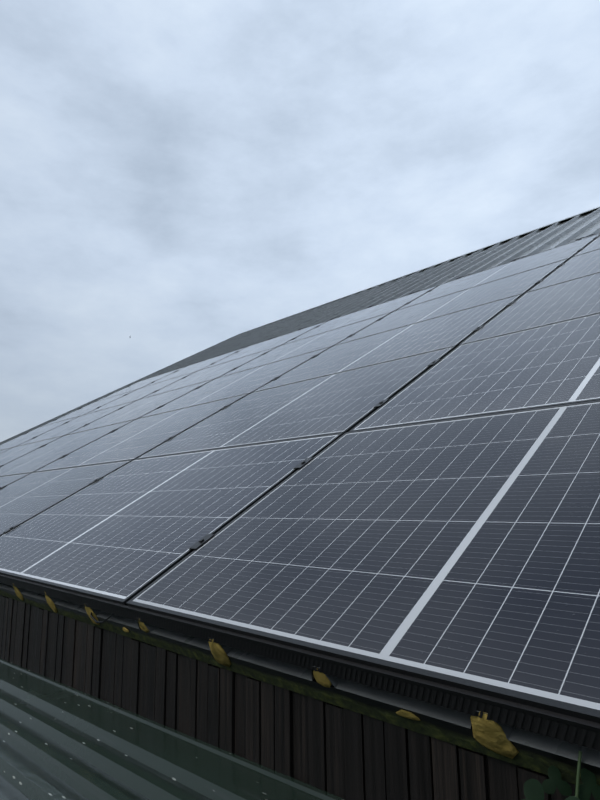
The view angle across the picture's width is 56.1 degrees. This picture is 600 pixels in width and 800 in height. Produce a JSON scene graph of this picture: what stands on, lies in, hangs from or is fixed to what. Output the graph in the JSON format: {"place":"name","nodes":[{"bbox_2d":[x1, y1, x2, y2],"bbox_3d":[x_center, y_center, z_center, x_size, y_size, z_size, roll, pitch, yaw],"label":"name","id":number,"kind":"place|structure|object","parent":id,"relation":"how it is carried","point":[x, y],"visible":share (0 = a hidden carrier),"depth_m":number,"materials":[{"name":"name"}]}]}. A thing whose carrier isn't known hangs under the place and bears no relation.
{"place":"outdoors","nodes":[
{"label":"outdoors","id":0,"kind":"place"},
{"bbox_2d":[0,234,599,709],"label":"glass panel","id":1,"kind":"object","parent":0,"point":[468,548],"visible":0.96,"depth_m":1.87,"materials":[{"name":"glass"}]},
{"bbox_2d":[0,0,599,441],"label":"sky","id":2,"kind":"structure","parent":0,"point":[180,179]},
{"label":"ground","id":3,"kind":"structure","parent":0,"visible":0},
{"bbox_2d":[0,595,594,799],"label":"timber wall","id":4,"kind":"structure","parent":3,"relation":"on","point":[343,753],"depth_m":1.21,"materials":[{"name":"brown wood"}]},
{"bbox_2d":[0,587,599,785],"bbox_3d":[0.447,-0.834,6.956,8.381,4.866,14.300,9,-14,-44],"label":"moss","id":5,"kind":"object","parent":4,"relation":"attached to","point":[535,759],"depth_m":1.03,"materials":[{"name":"green plant"}]},
{"bbox_2d":[0,208,599,767],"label":"roof sheet","id":6,"kind":"object","parent":4,"relation":"on","point":[582,226],"visible":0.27,"depth_m":7.47,"materials":[{"name":"grey metal"}]},
{"bbox_2d":[90,612,113,622],"bbox_3d":[-0.590,0.637,1.727,0.198,0.082,0.079,-9,-13,37],"label":"solar cable","id":7,"kind":"object","parent":6,"relation":"attached to","point":[94,619],"visible":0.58,"depth_m":1.69,"materials":[{"name":"black plastic"}]},
{"bbox_2d":[13,584,518,758],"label":"leaves","id":8,"kind":"object","parent":6,"relation":"attached to","point":[490,735],"visible":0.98,"depth_m":0.84,"materials":[{"name":"plant"}]},
{"bbox_2d":[0,233,599,722],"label":"panel frames","id":9,"kind":"structure","parent":6,"relation":"on","point":[568,709],"depth_m":1.77,"materials":[{"name":"silver metal"}]},
{"bbox_2d":[0,236,598,550],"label":"panel clamps","id":10,"kind":"object","parent":9,"relation":"attached to","point":[201,542],"visible":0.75,"depth_m":3.00,"materials":[{"name":"metal"}]},
{"bbox_2d":[0,574,599,751],"bbox_3d":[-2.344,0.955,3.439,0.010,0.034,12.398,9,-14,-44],"label":"gutter","id":11,"kind":"object","parent":6,"relation":"on","point":[571,729],"visible":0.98,"depth_m":0.95,"materials":[{"name":"black metal"}]},
{"bbox_2d":[157,233,595,375],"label":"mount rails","id":12,"kind":"object","parent":6,"relation":"attached to","point":[408,294],"visible":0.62,"depth_m":6.97,"materials":[{"name":"metal"}]},
{"bbox_2d":[238,206,599,334],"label":"ridge flashing","id":13,"kind":"object","parent":6,"relation":"on","point":[549,225],"visible":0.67,"depth_m":10.35,"materials":[{"name":"paint"}]},
{"bbox_2d":[522,751,599,799],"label":"plant","id":14,"kind":"object","parent":6,"relation":"attached to","point":[534,789],"depth_m":0.73,"materials":[{"name":"green plant"}]},
{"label":"lower building walls","id":15,"kind":"object","parent":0,"visible":0},
{"bbox_2d":[0,658,344,799],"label":"roof sheet","id":16,"kind":"object","parent":15,"relation":"on","point":[59,741],"depth_m":1.26,"materials":[{"name":"green metal"}]}
]}

